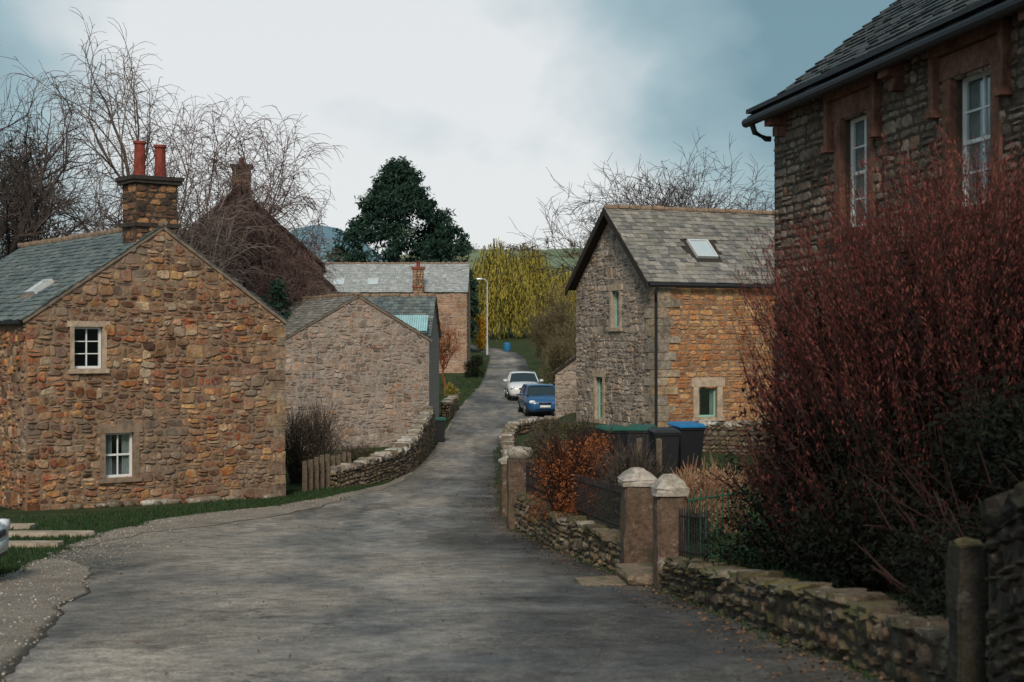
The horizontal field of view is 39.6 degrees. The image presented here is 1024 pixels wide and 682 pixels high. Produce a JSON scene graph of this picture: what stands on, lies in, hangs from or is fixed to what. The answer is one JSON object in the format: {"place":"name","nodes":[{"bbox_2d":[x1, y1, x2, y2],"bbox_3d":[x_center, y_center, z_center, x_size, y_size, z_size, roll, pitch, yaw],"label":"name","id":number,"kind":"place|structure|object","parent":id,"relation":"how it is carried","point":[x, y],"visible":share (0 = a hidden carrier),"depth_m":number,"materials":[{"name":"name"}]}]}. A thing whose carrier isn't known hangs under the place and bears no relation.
{"place":"outdoors","nodes":[
{"label":"outdoors","id":0,"kind":"place"},
{"bbox_2d":[290,225,386,261],"bbox_3d":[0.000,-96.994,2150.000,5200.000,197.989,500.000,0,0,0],"label":"hills","id":1,"kind":"structure","parent":0,"point":[328,232],"depth_m":2252.24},
{"bbox_2d":[4,344,888,681],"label":"road","id":2,"kind":"structure","parent":0,"point":[520,618],"depth_m":15.45,"materials":[{"name":"asphalt"}]},
{"bbox_2d":[0,495,405,681],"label":"loose gravel","id":3,"kind":"structure","parent":2,"relation":"on","point":[37,639],"depth_m":21.99,"materials":[{"name":"gravel"}]},
{"bbox_2d":[48,401,466,553],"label":"gravel verge","id":4,"kind":"structure","parent":2,"relation":"on","point":[256,513],"depth_m":33.23,"materials":[{"name":"gravel"}]},
{"bbox_2d":[10,482,893,681],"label":"leaf litter","id":5,"kind":"object","parent":2,"relation":"on","point":[821,661],"visible":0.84,"depth_m":14.29,"materials":[{"name":"plant"}]},
{"bbox_2d":[503,371,543,399],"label":"white hatchback","id":6,"kind":"object","parent":2,"relation":"on","point":[515,381],"visible":0.6,"depth_m":82.52,"materials":[{"name":"paint"}]},
{"bbox_2d":[517,383,554,414],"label":"blue hatchback","id":7,"kind":"object","parent":2,"relation":"on","point":[537,397],"visible":0.81,"depth_m":72.31,"materials":[{"name":"paint"}]},
{"bbox_2d":[0,0,895,258],"label":"sky","id":8,"kind":"structure","parent":0,"point":[482,97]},
{"bbox_2d":[0,248,988,681],"bbox_3d":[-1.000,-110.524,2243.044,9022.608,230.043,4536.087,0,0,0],"label":"ground","id":9,"kind":"structure","parent":0,"point":[522,346],"depth_m":36.66,"materials":[{"name":"plant"}]},
{"bbox_2d":[0,518,10,557],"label":"silver parked car","id":10,"kind":"object","parent":9,"relation":"on","point":[5,523],"visible":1,"depth_m":19.49,"materials":[{"name":"paint"}]},
{"bbox_2d":[8,541,63,547],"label":"stone slab","id":11,"kind":"structure","parent":9,"relation":"on","point":[28,544],"depth_m":25.44,"materials":[{"name":"stone"}]},
{"bbox_2d":[0,77,74,259],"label":"bare tree","id":12,"kind":"object","parent":9,"relation":"on","point":[12,235],"visible":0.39,"depth_m":56.02,"materials":[{"name":"brown plant"}]},
{"bbox_2d":[0,559,93,681],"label":"driveway","id":13,"kind":"structure","parent":9,"relation":"on","point":[8,649],"depth_m":16.37,"materials":[{"name":"gravel"}]},
{"bbox_2d":[9,530,94,536],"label":"stone slab","id":14,"kind":"structure","parent":9,"relation":"on","point":[40,533],"depth_m":28.08,"materials":[{"name":"stone"}]},
{"bbox_2d":[0,92,120,258],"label":"bare tree","id":15,"kind":"object","parent":9,"relation":"on","point":[42,227],"visible":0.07,"depth_m":61.67,"materials":[{"name":"brown plant"}]},
{"bbox_2d":[0,61,131,259],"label":"bare tree","id":16,"kind":"object","parent":9,"relation":"on","point":[19,234],"visible":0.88,"depth_m":55.64,"materials":[{"name":"brown plant"}]},
{"bbox_2d":[51,142,198,245],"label":"bare tree","id":17,"kind":"object","parent":9,"relation":"on","point":[106,197],"visible":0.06,"depth_m":64.03,"materials":[{"name":"brown plant"}]},
{"bbox_2d":[0,140,289,510],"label":"stone cottage","id":18,"kind":"structure","parent":9,"relation":"on","point":[142,354],"depth_m":37.07,"materials":[{"name":"stone"}]},
{"bbox_2d":[74,327,100,368],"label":"window","id":19,"kind":"structure","parent":18,"relation":"in","point":[87,340],"depth_m":36.67,"materials":[{"name":"white paint"}]},
{"bbox_2d":[105,432,131,477],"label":"window","id":20,"kind":"structure","parent":18,"relation":"in","point":[118,445],"depth_m":36.77,"materials":[{"name":"white paint"}]},
{"bbox_2d":[0,7,292,288],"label":"silver birch","id":21,"kind":"object","parent":9,"relation":"on","point":[211,241],"visible":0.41,"depth_m":58.52,"materials":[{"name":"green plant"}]},
{"bbox_2d":[125,90,346,295],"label":"silver birch","id":22,"kind":"object","parent":9,"relation":"on","point":[278,209],"visible":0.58,"depth_m":62.96,"materials":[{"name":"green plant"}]},
{"bbox_2d":[189,190,320,271],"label":"roof","id":23,"kind":"structure","parent":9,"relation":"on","point":[290,237],"depth_m":74.65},
{"bbox_2d":[228,235,329,300],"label":"house wall","id":24,"kind":"structure","parent":9,"relation":"on","point":[287,280],"depth_m":68.89,"materials":[{"name":"stone"}]},
{"bbox_2d":[267,278,292,318],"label":"evergreen shrub","id":25,"kind":"object","parent":9,"relation":"on","point":[276,286],"visible":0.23,"depth_m":59.93,"materials":[{"name":"green plant"}]},
{"bbox_2d":[226,188,347,311],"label":"silver birch","id":26,"kind":"object","parent":9,"relation":"on","point":[293,285],"visible":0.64,"depth_m":62.94,"materials":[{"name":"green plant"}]},
{"bbox_2d":[284,389,336,483],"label":"bare shrub","id":27,"kind":"object","parent":9,"relation":"on","point":[294,469],"visible":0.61,"depth_m":44.77,"materials":[{"name":"brown plant"}]},
{"bbox_2d":[285,390,355,486],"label":"bare shrub","id":28,"kind":"object","parent":9,"relation":"on","point":[319,434],"visible":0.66,"depth_m":43.43,"materials":[{"name":"brown plant"}]},
{"bbox_2d":[302,451,350,491],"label":"timber fence","id":29,"kind":"object","parent":9,"relation":"on","point":[324,470],"visible":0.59,"depth_m":42.20,"materials":[{"name":"wood"}]},
{"bbox_2d":[330,440,378,464],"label":"dark shrub","id":30,"kind":"object","parent":9,"relation":"on","point":[363,452],"visible":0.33,"depth_m":46.89,"materials":[{"name":"brown plant"}]},
{"bbox_2d":[281,292,432,450],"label":"stone barn","id":31,"kind":"structure","parent":9,"relation":"on","point":[367,361],"depth_m":57.59,"materials":[{"name":"grey stone"}]},
{"bbox_2d":[330,411,435,488],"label":"stonework","id":32,"kind":"object","parent":9,"relation":"on","point":[415,456],"visible":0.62,"depth_m":46.15,"materials":[{"name":"stone"}]},
{"bbox_2d":[330,406,434,473],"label":"coping","id":33,"kind":"object","parent":32,"relation":"on","point":[418,425],"visible":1,"depth_m":47.68,"materials":[{"name":"stone"}]},
{"bbox_2d":[325,293,441,416],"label":"slate outbuilding","id":34,"kind":"structure","parent":9,"relation":"on","point":[419,312],"depth_m":65.34,"materials":[{"name":"stone"}]},
{"bbox_2d":[323,155,455,262],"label":"cedar tree","id":35,"kind":"object","parent":9,"relation":"on","point":[397,193],"visible":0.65,"depth_m":137.84,"materials":[{"name":"green plant"}]},
{"bbox_2d":[334,293,466,372],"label":"walls","id":36,"kind":"structure","parent":9,"relation":"on","point":[452,309],"depth_m":108.00,"materials":[{"name":"stone"}]},
{"bbox_2d":[434,417,445,441],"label":"wheelie bin","id":37,"kind":"object","parent":9,"relation":"on","point":[439,428],"visible":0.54,"depth_m":59.69,"materials":[{"name":"black plastic"}]},
{"bbox_2d":[440,399,458,418],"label":"stonework","id":38,"kind":"object","parent":9,"relation":"on","point":[452,408],"visible":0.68,"depth_m":71.21,"materials":[{"name":"stone"}]},
{"bbox_2d":[422,217,479,325],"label":"evergreen tree","id":39,"kind":"object","parent":9,"relation":"on","point":[450,250],"visible":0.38,"depth_m":137.03,"materials":[{"name":"green plant"}]},
{"bbox_2d":[439,321,467,387],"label":"budding tree","id":40,"kind":"object","parent":9,"relation":"on","point":[447,344],"visible":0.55,"depth_m":91.71,"materials":[{"name":"orange plant"}]},
{"bbox_2d":[0,359,913,681],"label":"grass","id":41,"kind":"structure","parent":9,"relation":"on","point":[136,519],"depth_m":31.23,"materials":[{"name":"plant"}]},
{"bbox_2d":[467,278,470,371],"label":"house wall","id":42,"kind":"structure","parent":9,"relation":"on","point":[468,325],"depth_m":110.63,"materials":[{"name":"stone"}]},
{"bbox_2d":[324,263,469,292],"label":"roof","id":43,"kind":"structure","parent":42,"relation":"on","point":[438,278],"depth_m":109.43,"materials":[{"name":"stone"}]},
{"bbox_2d":[325,262,468,263],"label":"ridge tiles","id":44,"kind":"object","parent":43,"relation":"attached to","point":[397,262],"visible":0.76,"depth_m":110.80,"materials":[{"name":"tile"}]},
{"bbox_2d":[411,261,424,293],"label":"chimney","id":45,"kind":"object","parent":43,"relation":"on","point":[418,280],"visible":0.86,"depth_m":107.29,"materials":[{"name":"brick"}]},
{"bbox_2d":[462,355,485,377],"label":"round evergreen bush","id":46,"kind":"object","parent":9,"relation":"on","point":[472,369],"visible":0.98,"depth_m":102.77,"materials":[{"name":"green plant"}]},
{"bbox_2d":[470,265,480,341],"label":"evergreen tree","id":47,"kind":"object","parent":9,"relation":"on","point":[474,303],"visible":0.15,"depth_m":136.61,"materials":[{"name":"green plant"}]},
{"bbox_2d":[473,307,490,349],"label":"forsythia bush","id":48,"kind":"object","parent":9,"relation":"on","point":[481,342],"visible":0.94,"depth_m":142.65,"materials":[{"name":"yellow plant"}]},
{"bbox_2d":[470,237,536,339],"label":"willow tree","id":49,"kind":"object","parent":9,"relation":"on","point":[509,289],"visible":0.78,"depth_m":164.31,"materials":[{"name":"yellow plant"}]},
{"bbox_2d":[500,464,507,517],"bbox_3d":[-0.049,3.575,33.202,0.430,1.450,0.435,0,0,-6],"label":"shaft","id":50,"kind":"object","parent":9,"relation":"on","point":[504,498],"visible":0.34,"depth_m":32.99,"materials":[{"name":"stone"}]},
{"bbox_2d":[506,458,532,528],"bbox_3d":[0.171,3.350,30.201,0.543,1.700,0.541,0,0,-5],"label":"shaft","id":51,"kind":"object","parent":9,"relation":"on","point":[515,476],"visible":0.42,"depth_m":29.94,"materials":[{"name":"stone"}]},
{"bbox_2d":[506,446,533,459],"bbox_3d":[0.172,2.385,30.195,0.585,0.309,0.563,0,0,0],"label":"cap","id":52,"kind":"object","parent":51,"relation":"on","point":[511,454],"visible":0.86,"depth_m":29.97,"materials":[{"name":"stone"}]},
{"bbox_2d":[454,241,584,275],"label":"distant hedgerow","id":53,"kind":"object","parent":9,"relation":"on","point":[553,269],"visible":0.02,"depth_m":351.67,"materials":[{"name":"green plant"}]},
{"bbox_2d":[501,420,552,457],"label":"stonework","id":54,"kind":"object","parent":9,"relation":"on","point":[521,429],"visible":0.04,"depth_m":60.77,"materials":[{"name":"stone"}]},
{"bbox_2d":[500,416,554,456],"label":"coping","id":55,"kind":"object","parent":54,"relation":"on","point":[507,438],"visible":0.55,"depth_m":56.82,"materials":[{"name":"stone"}]},
{"bbox_2d":[501,242,566,335],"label":"willow tree","id":56,"kind":"object","parent":9,"relation":"on","point":[527,269],"visible":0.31,"depth_m":169.50,"materials":[{"name":"yellow plant"}]},
{"bbox_2d":[510,419,568,470],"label":"hedge","id":57,"kind":"object","parent":9,"relation":"on","point":[531,445],"visible":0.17,"depth_m":35.56,"materials":[{"name":"green plant"}]},
{"bbox_2d":[514,280,575,359],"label":"bare tree","id":58,"kind":"object","parent":9,"relation":"on","point":[562,322],"visible":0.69,"depth_m":98.43,"materials":[{"name":"brown plant"}]},
{"bbox_2d":[521,300,575,364],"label":"bare tree","id":59,"kind":"object","parent":9,"relation":"on","point":[541,335],"visible":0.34,"depth_m":117.83,"materials":[{"name":"brown plant"}]},
{"bbox_2d":[534,324,575,384],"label":"bramble hedge","id":60,"kind":"object","parent":9,"relation":"on","point":[558,353],"visible":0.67,"depth_m":91.05,"materials":[{"name":"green plant"}]},
{"bbox_2d":[517,404,594,444],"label":"hedge","id":61,"kind":"object","parent":9,"relation":"on","point":[575,425],"visible":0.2,"depth_m":40.69,"materials":[{"name":"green plant"}]},
{"bbox_2d":[546,264,575,322],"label":"willow tree","id":62,"kind":"object","parent":9,"relation":"on","point":[573,295],"visible":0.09,"depth_m":174.87,"materials":[{"name":"yellow plant"}]},
{"bbox_2d":[504,408,620,524],"bbox_3d":[0.932,2.228,25.405,2.025,2.153,2.908,0,0,17],"label":"rust shrub","id":63,"kind":"object","parent":9,"relation":"on","point":[559,495],"visible":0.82,"depth_m":25.15,"materials":[{"name":"orange plant"}]},
{"bbox_2d":[552,355,575,418],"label":"stone lean to","id":64,"kind":"object","parent":9,"relation":"on","point":[565,385],"visible":0.33,"depth_m":57.43,"materials":[{"name":"grey stone"}]},
{"bbox_2d":[514,499,620,570],"bbox_3d":[0.974,3.765,25.118,0.557,1.670,9.809,0,0,-9],"label":"stonework","id":65,"kind":"object","parent":9,"relation":"on","point":[573,541],"visible":0.33,"depth_m":24.00,"materials":[{"name":"stone"}]},
{"bbox_2d":[515,492,619,544],"bbox_3d":[0.962,3.076,25.149,0.650,0.519,9.712,0,0,-9],"label":"coping","id":66,"kind":"object","parent":65,"relation":"on","point":[603,532],"visible":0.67,"depth_m":23.41,"materials":[{"name":"stone"}]},
{"bbox_2d":[526,461,620,529],"bbox_3d":[0.990,2.675,25.400,0.025,1.090,8.924,0,0,-9],"label":"iron railing","id":67,"kind":"object","parent":66,"relation":"on","point":[531,482],"visible":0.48,"depth_m":23.37,"materials":[{"name":"metal"}]},
{"bbox_2d":[556,410,641,504],"bbox_3d":[1.557,2.275,27.677,1.702,1.899,1.991,0,0,-23],"label":"rust shrub","id":68,"kind":"object","parent":9,"relation":"on","point":[597,441],"visible":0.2,"depth_m":27.32,"materials":[{"name":"brown plant"}]},
{"bbox_2d":[594,424,627,468],"bbox_3d":[2.341,2.510,33.227,0.630,1.080,0.817,0,0,-17],"label":"wheelie bin","id":69,"kind":"object","parent":9,"relation":"on","point":[620,429],"visible":0.3,"depth_m":32.91,"materials":[{"name":"black plastic"}]},
{"bbox_2d":[574,562,653,585],"bbox_3d":[1.458,3.189,19.106,1.231,0.281,1.079,0,0,0],"label":"stone step","id":70,"kind":"object","parent":9,"relation":"on","point":[634,573],"visible":0.58,"depth_m":18.86,"materials":[{"name":"stone"}]},
{"bbox_2d":[576,427,681,517],"bbox_3d":[2.073,2.340,24.792,1.933,1.689,3.038,0,0,0],"label":"dark shrub","id":71,"kind":"object","parent":9,"relation":"on","point":[623,466],"visible":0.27,"depth_m":24.61,"materials":[{"name":"brown plant"}]},
{"bbox_2d":[500,128,773,296],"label":"bare tree","id":72,"kind":"object","parent":9,"relation":"on","point":[678,201],"visible":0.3,"depth_m":73.35,"materials":[{"name":"brown plant"}]},
{"bbox_2d":[620,485,653,562],"bbox_3d":[1.760,2.810,20.001,0.446,1.580,0.450,0,0,-6],"label":"shaft","id":73,"kind":"object","parent":9,"relation":"on","point":[636,529],"visible":0.54,"depth_m":19.79,"materials":[{"name":"stone"}]},
{"bbox_2d":[618,467,656,486],"bbox_3d":[1.764,1.900,19.990,0.548,0.255,0.553,0,0,0],"label":"cap","id":74,"kind":"object","parent":73,"relation":"on","point":[636,477],"visible":0.95,"depth_m":19.80,"materials":[{"name":"stone"}]},
{"bbox_2d":[625,424,656,467],"bbox_3d":[2.956,2.460,32.528,0.630,1.080,0.817,0,0,11],"label":"wheelie bin","id":75,"kind":"object","parent":9,"relation":"on","point":[636,429],"visible":0.28,"depth_m":32.18,"materials":[{"name":"black plastic"}]},
{"bbox_2d":[656,438,661,476],"bbox_3d":[3.099,2.601,29.999,0.120,1.096,0.120,0,0,0],"label":"timber post","id":76,"kind":"object","parent":9,"relation":"on","point":[659,444],"visible":0.34,"depth_m":29.94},
{"bbox_2d":[648,427,680,473],"bbox_3d":[3.317,2.407,31.027,0.598,1.026,0.777,0,0,-6],"label":"wheelie bin","id":77,"kind":"object","parent":9,"relation":"on","point":[669,436],"visible":0.59,"depth_m":30.72,"materials":[{"name":"black plastic"}]},
{"bbox_2d":[652,496,685,588],"bbox_3d":[2.019,2.735,18.252,0.394,1.530,0.397,0,0,-5],"label":"shaft","id":78,"kind":"object","parent":9,"relation":"on","point":[665,510],"visible":0.48,"depth_m":18.07,"materials":[{"name":"stone"}]},
{"bbox_2d":[649,474,688,496],"bbox_3d":[2.020,1.842,18.254,0.461,0.275,0.458,0,0,-8],"label":"cap","id":79,"kind":"object","parent":78,"relation":"on","point":[668,485],"visible":1,"depth_m":18.07,"materials":[{"name":"stone"}]},
{"bbox_2d":[688,485,760,559],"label":"garden gate","id":80,"kind":"structure","parent":78,"relation":"attached to","point":[705,498],"depth_m":18.41,"materials":[{"name":"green metal"}]},
{"bbox_2d":[565,204,774,426],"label":"roadside cottage","id":81,"kind":"structure","parent":9,"relation":"on","point":[657,289],"depth_m":47.48,"materials":[{"name":"grey stone"}]},
{"bbox_2d":[699,387,714,416],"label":"window","id":82,"kind":"structure","parent":81,"relation":"in","point":[706,396],"depth_m":47.60,"materials":[{"name":"glass"}]},
{"bbox_2d":[573,162,774,214],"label":"bare tree","id":83,"kind":"object","parent":9,"relation":"on","point":[756,193],"visible":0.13,"depth_m":78.00,"materials":[{"name":"brown plant"}]},
{"bbox_2d":[667,421,705,469],"bbox_3d":[3.873,2.340,31.628,0.630,1.080,0.817,0,0,-14],"label":"wheelie bin","id":84,"kind":"object","parent":9,"relation":"on","point":[691,437],"visible":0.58,"depth_m":31.30,"materials":[{"name":"black plastic"}]},
{"bbox_2d":[685,509,714,544],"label":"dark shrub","id":85,"kind":"object","parent":9,"relation":"on","point":[698,527],"visible":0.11,"depth_m":20.59,"materials":[{"name":"green plant"}]},
{"bbox_2d":[670,456,736,532],"bbox_3d":[2.729,2.362,21.557,1.403,1.320,1.543,0,0,0],"label":"dry hydrangea","id":86,"kind":"object","parent":9,"relation":"on","point":[691,482],"visible":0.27,"depth_m":21.34,"materials":[{"name":"brown plant"}]},
{"bbox_2d":[694,453,771,532],"bbox_3d":[3.388,2.379,22.216,1.286,1.264,1.372,0,0,0],"label":"dry hydrangea","id":87,"kind":"object","parent":9,"relation":"on","point":[724,505],"visible":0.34,"depth_m":22.18,"materials":[{"name":"brown plant"}]},
{"bbox_2d":[702,426,774,454],"bbox_3d":[7.774,2.746,35.391,7.170,1.308,0.617,0,0,24],"label":"stonework","id":88,"kind":"object","parent":9,"relation":"on","point":[714,440],"visible":0.09,"depth_m":36.24,"materials":[{"name":"stone"}]},
{"bbox_2d":[698,419,769,426],"bbox_3d":[7.792,2.079,35.358,7.065,0.277,0.661,0,0,25],"label":"coping","id":89,"kind":"object","parent":88,"relation":"on","point":[707,422],"visible":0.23,"depth_m":36.30,"materials":[{"name":"stone"}]},
{"bbox_2d":[687,426,855,575],"bbox_3d":[3.515,1.845,16.337,3.075,2.051,2.860,0,0,0],"label":"dark yew shrub","id":90,"kind":"object","parent":9,"relation":"on","point":[726,556],"visible":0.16,"depth_m":16.17,"materials":[{"name":"green plant"}]},
{"bbox_2d":[658,564,988,681],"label":"stonework","id":91,"kind":"object","parent":9,"relation":"on","point":[879,649],"visible":0.42,"depth_m":11.42,"materials":[{"name":"stone"}]},
{"bbox_2d":[664,556,988,651],"bbox_3d":[2.516,2.364,13.420,0.626,0.949,9.104,0,0,-6],"label":"coping","id":92,"kind":"object","parent":91,"relation":"on","point":[862,603],"visible":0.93,"depth_m":11.14,"materials":[{"name":"stone"}]},
{"bbox_2d":[679,506,707,559],"bbox_3d":[2.200,2.340,17.276,0.025,0.820,1.376,0,0,-7],"label":"iron railing","id":93,"kind":"object","parent":92,"relation":"on","point":[692,517],"visible":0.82,"depth_m":17.33,"materials":[{"name":"metal"}]},
{"bbox_2d":[709,341,992,592],"bbox_3d":[3.345,1.257,13.745,2.602,2.562,4.425,0,0,0],"label":"dark yew shrub","id":94,"kind":"object","parent":9,"relation":"on","point":[840,553],"visible":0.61,"depth_m":12.97,"materials":[{"name":"green plant"}]},
{"bbox_2d":[729,117,1023,593],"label":"red twig bush","id":95,"kind":"object","parent":9,"relation":"on","point":[934,326],"visible":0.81,"depth_m":13.36,"materials":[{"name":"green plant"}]},
{"bbox_2d":[773,11,1023,509],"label":"walls","id":96,"kind":"structure","parent":9,"relation":"on","point":[802,164],"depth_m":19.82,"materials":[{"name":"brown stone"}]},
{"bbox_2d":[820,74,881,238],"bbox_3d":[4.962,-2.630,20.737,0.214,2.201,1.850,0,0,-10],"label":"window surround","id":97,"kind":"object","parent":96,"relation":"attached to","point":[864,94],"visible":0.83,"depth_m":20.89,"materials":[{"name":"red stone"}]},
{"bbox_2d":[851,114,866,226],"bbox_3d":[5.521,-2.475,20.839,0.770,2.050,1.350,0,0,-10],"label":"window","id":98,"kind":"structure","parent":96,"relation":"attached to","point":[862,136],"depth_m":21.10,"materials":[{"name":"white paint"}]},
{"bbox_2d":[747,0,1006,117],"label":"roof","id":99,"kind":"structure","parent":96,"relation":"on","point":[896,19],"depth_m":21.74,"materials":[{"name":"stone"}]},
{"bbox_2d":[742,0,1023,141],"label":"gutter","id":100,"kind":"object","parent":96,"relation":"attached to","point":[986,17],"visible":1,"depth_m":18.83,"materials":[{"name":"black metal"}]},
{"bbox_2d":[764,9,1023,136],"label":"corbels","id":101,"kind":"object","parent":96,"relation":"attached to","point":[894,74],"visible":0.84,"depth_m":19.18,"materials":[{"name":"red stone"}]},
{"bbox_2d":[924,19,1013,218],"bbox_3d":[5.578,-2.630,17.368,0.214,2.200,1.900,0,0,-10],"label":"window surround","id":102,"kind":"object","parent":96,"relation":"attached to","point":[990,44],"visible":0.84,"depth_m":17.32,"materials":[{"name":"red stone"}]},
{"bbox_2d":[963,70,989,205],"bbox_3d":[6.137,-2.475,17.470,0.770,2.050,1.400,0,0,-10],"label":"window","id":103,"kind":"structure","parent":96,"relation":"attached to","point":[979,107],"depth_m":17.73,"materials":[{"name":"white paint"}]},
{"bbox_2d":[855,486,989,635],"bbox_3d":[3.410,1.703,10.459,1.683,1.280,2.240,0,0,25],"label":"dark yew shrub","id":104,"kind":"object","parent":9,"relation":"on","point":[929,599],"visible":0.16,"depth_m":10.32,"materials":[{"name":"green plant"}]},
{"bbox_2d":[859,75,989,196],"bbox_3d":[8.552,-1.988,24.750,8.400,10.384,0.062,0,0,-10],"label":"window frame","id":105,"kind":"structure","parent":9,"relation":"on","point":[988,108],"depth_m":24.67,"materials":[{"name":"brown stone"}]},
{"bbox_2d":[850,364,1023,590],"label":"dark yew shrub","id":106,"kind":"object","parent":9,"relation":"on","point":[987,448],"visible":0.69,"depth_m":11.29,"materials":[{"name":"green plant"}]},
{"bbox_2d":[945,536,987,681],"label":"gate post","id":107,"kind":"object","parent":9,"relation":"on","point":[965,581],"visible":0.96,"depth_m":8.42,"materials":[{"name":"stone"}]},
{"bbox_2d":[982,512,1023,681],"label":"stonework","id":108,"kind":"object","parent":9,"relation":"on","point":[1003,546],"visible":1,"depth_m":7.81,"materials":[{"name":"stone"}]},
{"bbox_2d":[979,481,1023,529],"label":"coping","id":109,"kind":"object","parent":108,"relation":"on","point":[997,511],"visible":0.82,"depth_m":7.91,"materials":[{"name":"stone"}]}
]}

